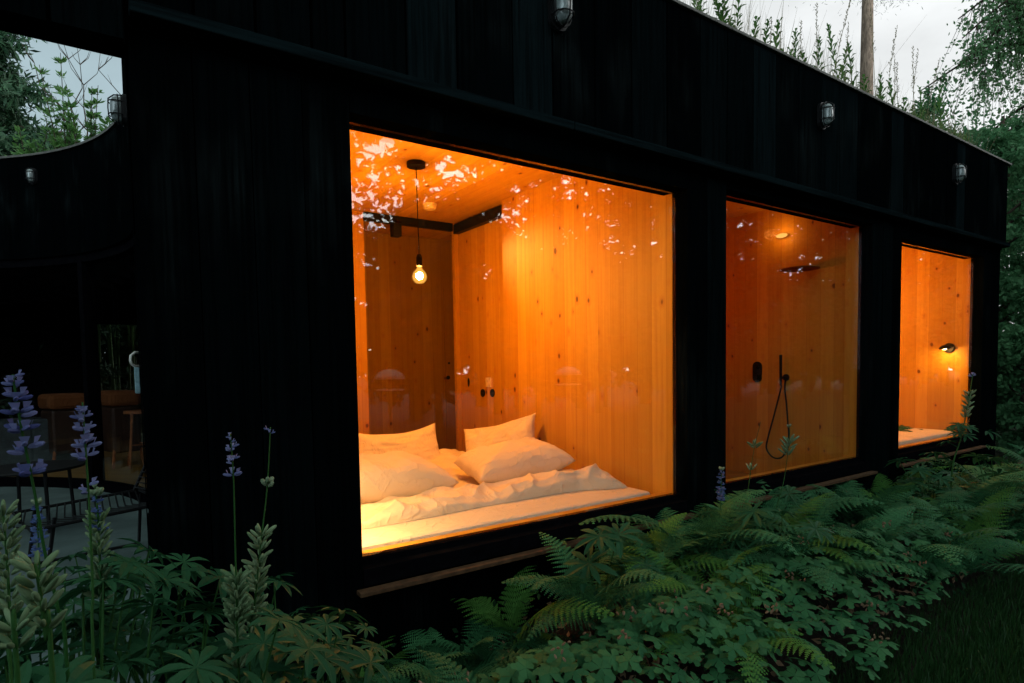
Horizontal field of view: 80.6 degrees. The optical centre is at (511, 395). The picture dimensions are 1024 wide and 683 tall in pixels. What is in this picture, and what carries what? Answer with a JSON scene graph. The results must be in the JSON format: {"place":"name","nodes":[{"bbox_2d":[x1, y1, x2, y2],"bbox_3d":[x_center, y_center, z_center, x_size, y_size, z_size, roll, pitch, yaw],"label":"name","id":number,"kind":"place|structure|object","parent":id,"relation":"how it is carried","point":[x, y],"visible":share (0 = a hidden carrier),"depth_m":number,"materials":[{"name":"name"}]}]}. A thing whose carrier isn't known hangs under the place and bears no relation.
{"place":"outdoors","nodes":[
{"label":"outdoors","id":0,"kind":"place"},
{"bbox_2d":[0,487,155,682],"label":"patio floor","id":1,"kind":"structure","parent":0,"point":[70,539],"depth_m":3.95,"materials":[{"name":"concrete"}]},
{"bbox_2d":[0,460,84,532],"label":"side table","id":2,"kind":"object","parent":1,"relation":"on","point":[6,470],"visible":0.56,"depth_m":4.14,"materials":[{"name":"black metal"}]},
{"bbox_2d":[12,461,150,583],"bbox_3d":[-2.234,0.547,3.347,0.558,0.751,0.838,2,4,43],"label":"wire chair","id":3,"kind":"object","parent":1,"relation":"on","point":[52,524],"visible":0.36,"depth_m":3.30,"materials":[{"name":"black metal"}]},
{"bbox_2d":[6,0,1023,323],"label":"sky","id":4,"kind":"structure","parent":0,"point":[931,38],"materials":[{"name":"white"}]},
{"bbox_2d":[107,388,1023,682],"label":"ground","id":5,"kind":"structure","parent":0,"point":[997,452],"depth_m":2.69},
{"bbox_2d":[0,31,142,417],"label":"conifer tree","id":6,"kind":"object","parent":5,"relation":"on","point":[16,90],"visible":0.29,"depth_m":8.35,"materials":[{"name":"green plant"}]},
{"bbox_2d":[8,117,142,405],"bbox_3d":[-7.635,-1.786,9.853,3.932,5.451,3.854,0,3,26],"label":"conifer tree","id":7,"kind":"object","parent":5,"relation":"on","point":[122,339],"depth_m":9.64,"materials":[{"name":"green plant"}]},
{"bbox_2d":[97,324,144,441],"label":"bamboo clump","id":8,"kind":"object","parent":5,"relation":"on","point":[110,358],"visible":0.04,"depth_m":9.29,"materials":[{"name":"plant"}]},
{"bbox_2d":[101,328,143,438],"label":"bush","id":9,"kind":"object","parent":5,"relation":"on","point":[123,381],"visible":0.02,"depth_m":9.86,"materials":[{"name":"green plant"}]},
{"bbox_2d":[0,0,1011,682],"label":"cabin","id":10,"kind":"object","parent":5,"relation":"on","point":[622,194],"visible":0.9,"depth_m":3.57,"materials":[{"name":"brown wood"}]},
{"bbox_2d":[5,125,51,155],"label":"leafy shrub","id":11,"kind":"object","parent":10,"relation":"on","point":[19,151],"visible":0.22,"depth_m":6.30,"materials":[{"name":"green plant"}]},
{"bbox_2d":[0,417,78,464],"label":"table","id":12,"kind":"object","parent":10,"relation":"on","point":[7,439],"visible":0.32,"depth_m":6.51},
{"bbox_2d":[37,393,86,459],"bbox_3d":[-4.995,0.384,6.761,0.440,0.817,0.412,1,4,38],"label":"armchair","id":13,"kind":"object","parent":10,"relation":"on","point":[58,411],"visible":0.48,"depth_m":6.58,"materials":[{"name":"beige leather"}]},
{"bbox_2d":[33,53,90,149],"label":"leafy shrub","id":14,"kind":"object","parent":10,"relation":"on","point":[57,141],"visible":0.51,"depth_m":6.33,"materials":[{"name":"green plant"}]},
{"bbox_2d":[53,87,104,143],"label":"leafy shrub","id":15,"kind":"object","parent":10,"relation":"on","point":[75,134],"visible":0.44,"depth_m":6.37,"materials":[{"name":"green plant"}]},
{"bbox_2d":[107,94,127,126],"bbox_3d":[-2.317,-1.680,3.541,0.096,0.185,0.102,-3,4,-34],"label":"bulkhead lamp","id":16,"kind":"object","parent":10,"relation":"attached to","point":[118,108],"visible":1,"depth_m":3.52,"materials":[{"name":"black metal"}]},
{"bbox_2d":[101,390,143,468],"bbox_3d":[-4.384,0.361,6.756,0.440,0.843,0.336,1,4,38],"label":"armchair","id":17,"kind":"object","parent":10,"relation":"on","point":[116,422],"visible":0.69,"depth_m":6.61,"materials":[{"name":"beige leather"}]},
{"bbox_2d":[123,410,144,468],"bbox_3d":[-4.095,0.471,6.656,0.296,0.622,0.296,-3,4,-34],"label":"wooden stool","id":18,"kind":"object","parent":10,"relation":"on","point":[131,413],"visible":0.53,"depth_m":6.52,"materials":[{"name":"orange wood"}]},
{"bbox_2d":[407,159,425,279],"bbox_3d":[-0.627,-1.143,4.007,0.124,0.795,0.124,-3,4,-34],"label":"pendant lamp","id":19,"kind":"object","parent":10,"relation":"hanging from","point":[415,164],"visible":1,"depth_m":4.00,"materials":[{"name":"black metal"}]},
{"bbox_2d":[443,289,455,448],"bbox_3d":[-0.391,-0.231,6.764,0.800,1.877,0.010,-3,4,-34],"label":"corridor door","id":20,"kind":"structure","parent":10,"relation":"in","point":[447,293],"depth_m":6.56,"materials":[{"name":"brown wood"}]},
{"bbox_2d":[362,478,649,550],"bbox_3d":[-0.587,0.722,3.873,2.229,0.290,2.075,-3,4,-34],"label":"bed","id":21,"kind":"object","parent":10,"relation":"on","point":[419,529],"visible":0.1,"depth_m":3.09,"materials":[{"name":"white fabric"}]},
{"bbox_2d":[359,423,439,458],"bbox_3d":[-0.855,0.410,4.460,0.740,0.400,0.187,-4,-22,-33],"label":"pillow","id":22,"kind":"object","parent":21,"relation":"on","point":[422,443],"visible":0.55,"depth_m":4.44,"materials":[{"name":"white fabric"}]},
{"bbox_2d":[359,451,458,504],"bbox_3d":[-0.774,0.473,3.463,0.800,0.270,0.500,-1,8,-37],"label":"pillow","id":23,"kind":"object","parent":21,"relation":"on","point":[394,473],"visible":0.52,"depth_m":3.35,"materials":[{"name":"white fabric"}]},
{"bbox_2d":[424,449,473,479],"bbox_3d":[-0.494,0.485,4.471,0.680,0.113,0.880,-3,4,-34],"label":"blanket","id":24,"kind":"object","parent":21,"relation":"on","point":[445,459],"visible":0.34,"depth_m":4.33,"materials":[{"name":"white fabric"}]},
{"bbox_2d":[361,463,627,528],"bbox_3d":[-0.280,0.527,3.340,2.030,0.142,0.544,-3,4,-34],"label":"duvet","id":25,"kind":"object","parent":21,"relation":"on","point":[428,503],"visible":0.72,"depth_m":3.36,"materials":[{"name":"white fabric"}]},
{"bbox_2d":[464,413,535,451],"bbox_3d":[-0.093,0.376,4.585,0.620,0.400,0.192,-14,-27,21],"label":"pillow","id":26,"kind":"object","parent":21,"relation":"on","point":[519,428],"visible":0.42,"depth_m":4.54,"materials":[{"name":"white fabric"}]},
{"bbox_2d":[453,437,575,483],"bbox_3d":[0.008,0.428,3.999,0.680,0.246,0.480,-9,11,-24],"label":"pillow","id":27,"kind":"object","parent":21,"relation":"on","point":[505,460],"visible":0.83,"depth_m":3.85,"materials":[{"name":"white fabric"}]},
{"bbox_2d":[350,125,696,597],"bbox_3d":[0.165,-0.223,2.955,2.013,1.932,0.215,-3,4,-34],"label":"window","id":28,"kind":"structure","parent":10,"relation":"in","point":[415,559],"depth_m":2.76,"materials":[{"name":"black metal"}]},
{"bbox_2d":[548,0,574,32],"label":"bulkhead lamp","id":29,"kind":"object","parent":10,"relation":"attached to","point":[560,16],"visible":1,"depth_m":2.73,"materials":[{"name":"black metal"}]},
{"bbox_2d":[765,355,789,458],"bbox_3d":[2.355,0.103,5.355,0.070,0.929,0.230,-3,4,-34],"label":"hand shower","id":30,"kind":"object","parent":10,"relation":"attached to","point":[785,377],"visible":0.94,"depth_m":5.29,"materials":[{"name":"black metal"}]},
{"bbox_2d":[726,197,877,508],"bbox_3d":[2.009,-0.346,4.220,1.870,1.986,0.215,-3,4,-34],"label":"window","id":31,"kind":"structure","parent":10,"relation":"in","point":[796,477],"depth_m":4.25,"materials":[{"name":"black metal"}]},
{"bbox_2d":[817,101,834,129],"bbox_3d":[2.109,-1.880,4.034,0.098,0.176,0.092,-3,4,-34],"label":"bulkhead lamp","id":32,"kind":"object","parent":10,"relation":"attached to","point":[825,115],"visible":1,"depth_m":4.02,"materials":[{"name":"black metal"}]},
{"bbox_2d":[898,428,955,445],"bbox_3d":[3.218,0.513,6.484,1.790,0.310,2.075,-3,4,-34],"label":"bed","id":33,"kind":"object","parent":10,"relation":"on","point":[915,435],"visible":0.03,"depth_m":5.87,"materials":[{"name":"white fabric"}]},
{"bbox_2d":[898,244,985,466],"bbox_3d":[3.875,-0.417,5.501,1.802,1.932,0.215,-3,4,-34],"label":"window","id":34,"kind":"structure","parent":10,"relation":"in","point":[912,451],"depth_m":5.49,"materials":[{"name":"black metal"}]},
{"bbox_2d":[416,464,1023,682],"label":"flower bed soil","id":35,"kind":"structure","parent":5,"relation":"on","point":[645,678],"depth_m":2.80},
{"bbox_2d":[0,499,25,682],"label":"lupin","id":36,"kind":"object","parent":35,"relation":"on","point":[10,541],"visible":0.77,"depth_m":0.92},
{"bbox_2d":[0,603,39,682],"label":"lupin","id":37,"kind":"object","parent":35,"relation":"on","point":[26,617],"visible":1,"depth_m":0.65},
{"bbox_2d":[0,370,69,681],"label":"lupin","id":38,"kind":"object","parent":35,"relation":"on","point":[24,470],"visible":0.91,"depth_m":0.85,"materials":[{"name":"purple plant"}]},
{"bbox_2d":[9,550,67,682],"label":"lupin","id":39,"kind":"object","parent":35,"relation":"on","point":[46,584],"visible":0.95,"depth_m":0.69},
{"bbox_2d":[28,497,49,664],"bbox_3d":[-1.071,0.752,1.397,0.041,1.044,0.041,-3,4,-34],"label":"lupin","id":40,"kind":"object","parent":35,"relation":"on","point":[33,529],"visible":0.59,"depth_m":1.38,"materials":[{"name":"purple plant"}]},
{"bbox_2d":[69,402,102,678],"bbox_3d":[-0.646,0.649,0.958,0.036,1.281,0.038,0,3,12],"label":"lupin","id":41,"kind":"object","parent":35,"relation":"on","point":[86,437],"visible":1,"depth_m":0.93,"materials":[{"name":"purple plant"}]},
{"bbox_2d":[0,538,177,682],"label":"lupin","id":42,"kind":"object","parent":35,"relation":"on","point":[125,568],"visible":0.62,"depth_m":1.18,"materials":[{"name":"green plant"}]},
{"bbox_2d":[0,559,182,682],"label":"lupin","id":43,"kind":"object","parent":35,"relation":"on","point":[87,606],"visible":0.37,"depth_m":1.40,"materials":[{"name":"green plant"}]},
{"bbox_2d":[82,484,113,678],"bbox_3d":[-0.780,0.723,1.173,0.052,1.117,0.050,-2,3,-17],"label":"lupin","id":44,"kind":"object","parent":35,"relation":"on","point":[99,528],"visible":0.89,"depth_m":1.15,"materials":[{"name":"green plant"}]},
{"bbox_2d":[18,550,218,682],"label":"lupin","id":45,"kind":"object","parent":35,"relation":"on","point":[138,643],"visible":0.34,"depth_m":1.58,"materials":[{"name":"green plant"}]},
{"bbox_2d":[0,566,237,682],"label":"lupin","id":46,"kind":"object","parent":35,"relation":"on","point":[109,652],"visible":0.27,"depth_m":1.19,"materials":[{"name":"green plant"}]},
{"bbox_2d":[0,578,238,682],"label":"lupin","id":47,"kind":"object","parent":35,"relation":"on","point":[203,673],"visible":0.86,"depth_m":1.06,"materials":[{"name":"green plant"}]},
{"bbox_2d":[0,600,307,682],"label":"lupin","id":48,"kind":"object","parent":35,"relation":"on","point":[196,609],"visible":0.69,"depth_m":1.15,"materials":[{"name":"green plant"}]},
{"bbox_2d":[67,571,304,682],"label":"lupin","id":49,"kind":"object","parent":35,"relation":"on","point":[172,646],"visible":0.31,"depth_m":1.57,"materials":[{"name":"green plant"}]},
{"bbox_2d":[95,615,342,682],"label":"lupin","id":50,"kind":"object","parent":35,"relation":"on","point":[258,640],"visible":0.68,"depth_m":1.23,"materials":[{"name":"green plant"}]},
{"bbox_2d":[220,432,253,682],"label":"lupin","id":51,"kind":"object","parent":35,"relation":"on","point":[236,608],"visible":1,"depth_m":1.19,"materials":[{"name":"green plant"}]},
{"bbox_2d":[238,427,276,682],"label":"lupin","id":52,"kind":"object","parent":35,"relation":"on","point":[260,545],"visible":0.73,"depth_m":1.26,"materials":[{"name":"green plant"}]},
{"bbox_2d":[166,572,390,682],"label":"lupin","id":53,"kind":"object","parent":35,"relation":"on","point":[346,666],"visible":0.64,"depth_m":1.46,"materials":[{"name":"green plant"}]},
{"bbox_2d":[270,605,394,682],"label":"lupin","id":54,"kind":"object","parent":35,"relation":"on","point":[376,649],"visible":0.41,"depth_m":1.84,"materials":[{"name":"green plant"}]},
{"bbox_2d":[350,636,422,682],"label":"fern","id":55,"kind":"object","parent":35,"relation":"on","point":[362,671],"visible":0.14,"depth_m":2.49,"materials":[{"name":"green plant"}]},
{"bbox_2d":[377,627,537,682],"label":"fern","id":56,"kind":"object","parent":35,"relation":"on","point":[427,670],"visible":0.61,"depth_m":2.45,"materials":[{"name":"green plant"}]},
{"bbox_2d":[419,650,537,682],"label":"fern","id":57,"kind":"object","parent":35,"relation":"on","point":[458,668],"visible":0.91,"depth_m":2.03,"materials":[{"name":"green plant"}]},
{"bbox_2d":[406,612,584,681],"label":"fern","id":58,"kind":"object","parent":35,"relation":"on","point":[474,659],"visible":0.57,"depth_m":2.48,"materials":[{"name":"green plant"}]},
{"bbox_2d":[452,566,613,643],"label":"fern","id":59,"kind":"object","parent":35,"relation":"on","point":[484,610],"visible":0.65,"depth_m":2.71,"materials":[{"name":"green plant"}]},
{"bbox_2d":[505,622,660,682],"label":"fern","id":60,"kind":"object","parent":35,"relation":"on","point":[642,665],"visible":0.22,"depth_m":2.39,"materials":[{"name":"green plant"}]},
{"bbox_2d":[502,532,715,640],"bbox_3d":[0.448,0.827,2.572,0.965,0.368,0.760,-2,3,-26],"label":"fern","id":61,"kind":"object","parent":35,"relation":"on","point":[604,600],"visible":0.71,"depth_m":2.51,"materials":[{"name":"green plant"}]},
{"bbox_2d":[551,522,668,607],"bbox_3d":[0.438,0.773,2.782,0.548,0.478,0.675,-1,3,-9],"label":"lupin","id":62,"kind":"object","parent":35,"relation":"on","point":[613,537],"visible":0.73,"depth_m":2.54,"materials":[{"name":"green plant"}]},
{"bbox_2d":[557,542,697,644],"bbox_3d":[0.511,0.865,2.651,0.589,0.330,0.490,0,3,18],"label":"fern","id":63,"kind":"object","parent":35,"relation":"on","point":[638,580],"visible":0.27,"depth_m":2.72,"materials":[{"name":"green plant"}]},
{"bbox_2d":[574,515,704,571],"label":"fern","id":64,"kind":"object","parent":35,"relation":"on","point":[649,544],"visible":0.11,"depth_m":2.94,"materials":[{"name":"green plant"}]},
{"bbox_2d":[579,513,739,595],"bbox_3d":[0.745,0.794,3.051,0.877,0.374,0.884,-2,3,-15],"label":"fern","id":65,"kind":"object","parent":35,"relation":"on","point":[657,537],"visible":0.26,"depth_m":2.93,"materials":[{"name":"green plant"}]},
{"bbox_2d":[586,523,770,605],"bbox_3d":[0.776,0.753,2.865,0.895,0.234,0.736,-1,3,0],"label":"fern","id":66,"kind":"object","parent":35,"relation":"on","point":[678,545],"visible":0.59,"depth_m":2.95,"materials":[{"name":"green plant"}]},
{"bbox_2d":[343,447,1023,682],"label":"ferns","id":67,"kind":"object","parent":35,"relation":"on","point":[637,602],"visible":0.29,"depth_m":2.78,"materials":[{"name":"green plant"}]},
{"bbox_2d":[579,489,798,565],"bbox_3d":[0.865,0.675,3.095,0.946,0.402,0.902,0,3,14],"label":"fern","id":68,"kind":"object","parent":35,"relation":"on","point":[713,523],"visible":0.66,"depth_m":3.01,"materials":[{"name":"green plant"}]},
{"bbox_2d":[418,513,971,682],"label":"geranium cover","id":69,"kind":"object","parent":35,"relation":"on","point":[521,670],"visible":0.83,"depth_m":2.36,"materials":[{"name":"green plant"}]},
{"bbox_2d":[651,511,754,574],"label":"fern","id":70,"kind":"object","parent":35,"relation":"on","point":[733,550],"visible":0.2,"depth_m":3.03,"materials":[{"name":"green plant"}]},
{"bbox_2d":[623,544,783,609],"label":"fern","id":71,"kind":"object","parent":35,"relation":"on","point":[682,584],"visible":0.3,"depth_m":2.73,"materials":[{"name":"green plant"}]},
{"bbox_2d":[612,587,819,682],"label":"fern","id":72,"kind":"object","parent":35,"relation":"on","point":[710,649],"visible":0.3,"depth_m":2.33,"materials":[{"name":"green plant"}]},
{"bbox_2d":[693,466,746,567],"bbox_3d":[1.035,0.753,3.002,0.303,0.805,0.146,-2,3,-26],"label":"lupin","id":73,"kind":"object","parent":35,"relation":"on","point":[719,491],"visible":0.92,"depth_m":2.99,"materials":[{"name":"green plant"}]},
{"bbox_2d":[647,518,808,554],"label":"fern","id":74,"kind":"object","parent":35,"relation":"on","point":[777,526],"visible":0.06,"depth_m":3.14,"materials":[{"name":"green plant"}]},
{"bbox_2d":[459,460,1023,682],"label":"dead leaves","id":75,"kind":"object","parent":35,"relation":"on","point":[778,663],"visible":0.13,"depth_m":2.80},
{"bbox_2d":[653,562,834,682],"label":"fern","id":76,"kind":"object","parent":35,"relation":"on","point":[737,610],"visible":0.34,"depth_m":2.23,"materials":[{"name":"green plant"}]},
{"bbox_2d":[722,502,835,582],"bbox_3d":[1.307,0.741,3.056,0.473,0.451,0.649,-1,3,8],"label":"lupin","id":77,"kind":"object","parent":35,"relation":"on","point":[757,520],"visible":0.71,"depth_m":2.90,"materials":[{"name":"green plant"}]},
{"bbox_2d":[756,480,802,511],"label":"lupin","id":78,"kind":"object","parent":35,"relation":"on","point":[790,490],"visible":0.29,"depth_m":3.91,"materials":[{"name":"green plant"}]},
{"bbox_2d":[774,424,798,518],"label":"lupin","id":79,"kind":"object","parent":35,"relation":"on","point":[791,439],"visible":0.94,"depth_m":3.62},
{"bbox_2d":[692,547,889,597],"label":"fern","id":80,"kind":"object","parent":35,"relation":"on","point":[812,571],"visible":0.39,"depth_m":2.75,"materials":[{"name":"green plant"}]},
{"bbox_2d":[726,492,879,587],"bbox_3d":[1.470,0.779,3.172,0.812,0.407,1.020,-1,3,-2],"label":"fern","id":81,"kind":"object","parent":35,"relation":"on","point":[793,521],"visible":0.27,"depth_m":3.03,"materials":[{"name":"green plant"}]},
{"bbox_2d":[725,487,883,553],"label":"fern","id":82,"kind":"object","parent":35,"relation":"on","point":[839,500],"visible":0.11,"depth_m":3.63,"materials":[{"name":"green plant"}]},
{"bbox_2d":[689,521,925,583],"bbox_3d":[1.433,0.799,2.912,0.927,0.396,0.825,1,4,38],"label":"fern","id":83,"kind":"object","parent":35,"relation":"on","point":[773,553],"visible":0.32,"depth_m":2.90,"materials":[{"name":"green plant"}]},
{"bbox_2d":[756,496,924,592],"bbox_3d":[1.583,0.785,3.232,0.670,0.422,0.827,-2,3,-25],"label":"fern","id":84,"kind":"object","parent":35,"relation":"on","point":[826,503],"visible":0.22,"depth_m":3.23,"materials":[{"name":"green plant"}]},
{"bbox_2d":[795,482,917,528],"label":"fern","id":85,"kind":"object","parent":35,"relation":"on","point":[852,514],"visible":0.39,"depth_m":4.05,"materials":[{"name":"green plant"}]},
{"bbox_2d":[795,506,936,573],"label":"fern","id":86,"kind":"object","parent":35,"relation":"on","point":[888,536],"visible":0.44,"depth_m":3.35,"materials":[{"name":"green plant"}]},
{"bbox_2d":[803,480,935,523],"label":"fern","id":87,"kind":"object","parent":35,"relation":"on","point":[877,493],"visible":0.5,"depth_m":4.00,"materials":[{"name":"green plant"}]},
{"bbox_2d":[789,504,953,559],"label":"fern","id":88,"kind":"object","parent":35,"relation":"on","point":[930,523],"visible":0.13,"depth_m":3.50,"materials":[{"name":"green plant"}]},
{"bbox_2d":[831,489,944,580],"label":"fern","id":89,"kind":"object","parent":35,"relation":"on","point":[868,506],"visible":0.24,"depth_m":3.83,"materials":[{"name":"green plant"}]},
{"bbox_2d":[855,466,949,511],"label":"fern","id":90,"kind":"object","parent":35,"relation":"on","point":[882,484],"visible":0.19,"depth_m":4.66,"materials":[{"name":"green plant"}]},
{"bbox_2d":[885,451,969,517],"bbox_3d":[3.036,0.666,4.438,0.526,0.488,0.638,1,4,33],"label":"lupin","id":91,"kind":"object","parent":35,"relation":"on","point":[922,469],"visible":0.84,"depth_m":4.35,"materials":[{"name":"green plant"}]},
{"bbox_2d":[841,490,1023,550],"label":"fern","id":92,"kind":"object","parent":35,"relation":"on","point":[952,492],"visible":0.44,"depth_m":3.87,"materials":[{"name":"green plant"}]},
{"bbox_2d":[855,527,1023,586],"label":"fern","id":93,"kind":"object","parent":35,"relation":"on","point":[945,551],"visible":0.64,"depth_m":3.21,"materials":[{"name":"green plant"}]},
{"bbox_2d":[938,372,978,513],"bbox_3d":[3.223,0.441,4.383,0.246,1.212,0.357,1,4,32],"label":"lupin","id":94,"kind":"object","parent":35,"relation":"on","point":[960,433],"visible":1,"depth_m":4.33,"materials":[{"name":"green plant"}]},
{"bbox_2d":[901,471,1023,524],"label":"fern","id":95,"kind":"object","parent":35,"relation":"on","point":[983,494],"visible":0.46,"depth_m":4.06,"materials":[{"name":"green plant"}]},
{"bbox_2d":[904,495,1023,575],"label":"fern","id":96,"kind":"object","parent":35,"relation":"on","point":[987,557],"visible":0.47,"depth_m":3.47,"materials":[{"name":"green plant"}]},
{"bbox_2d":[909,487,1023,560],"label":"fern","id":97,"kind":"object","parent":35,"relation":"on","point":[969,526],"visible":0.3,"depth_m":3.80,"materials":[{"name":"green plant"}]},
{"bbox_2d":[921,457,1023,495],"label":"fern","id":98,"kind":"object","parent":35,"relation":"on","point":[983,472],"visible":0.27,"depth_m":4.96,"materials":[{"name":"green plant"}]},
{"bbox_2d":[940,503,1023,549],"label":"fern","id":99,"kind":"object","parent":35,"relation":"on","point":[1020,536],"visible":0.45,"depth_m":3.96,"materials":[{"name":"green plant"}]},
{"bbox_2d":[946,453,1023,527],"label":"lupin","id":100,"kind":"object","parent":35,"relation":"on","point":[983,458],"visible":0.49,"depth_m":4.52,"materials":[{"name":"green plant"}]},
{"bbox_2d":[788,0,922,94],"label":"pine tree","id":101,"kind":"object","parent":5,"relation":"on","point":[866,55],"visible":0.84,"depth_m":19.86,"materials":[{"name":"plant"}]},
{"bbox_2d":[780,550,1023,682],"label":"lawn grass","id":102,"kind":"structure","parent":5,"relation":"on","point":[983,648],"depth_m":2.74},
{"bbox_2d":[902,86,1022,221],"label":"bush","id":103,"kind":"object","parent":5,"relation":"on","point":[930,105],"visible":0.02,"depth_m":9.30,"materials":[{"name":"green plant"}]},
{"bbox_2d":[915,0,1023,322],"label":"birch tree","id":104,"kind":"object","parent":5,"relation":"on","point":[1008,17],"visible":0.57,"depth_m":10.13,"materials":[{"name":"green plant"}]},
{"bbox_2d":[946,114,1023,438],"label":"bush","id":105,"kind":"object","parent":5,"relation":"on","point":[1007,145],"visible":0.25,"depth_m":8.02,"materials":[{"name":"green plant"}]},
{"bbox_2d":[996,315,1023,459],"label":"bush","id":106,"kind":"object","parent":5,"relation":"on","point":[1011,347],"visible":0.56,"depth_m":7.66,"materials":[{"name":"green plant"}]},
{"bbox_2d":[1000,174,1023,323],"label":"bush","id":107,"kind":"object","parent":5,"relation":"on","point":[1018,261],"visible":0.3,"depth_m":9.34,"materials":[{"name":"green plant"}]},
{"bbox_2d":[685,0,1004,151],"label":"roof edge grass","id":108,"kind":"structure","parent":0,"point":[780,42],"depth_m":4.49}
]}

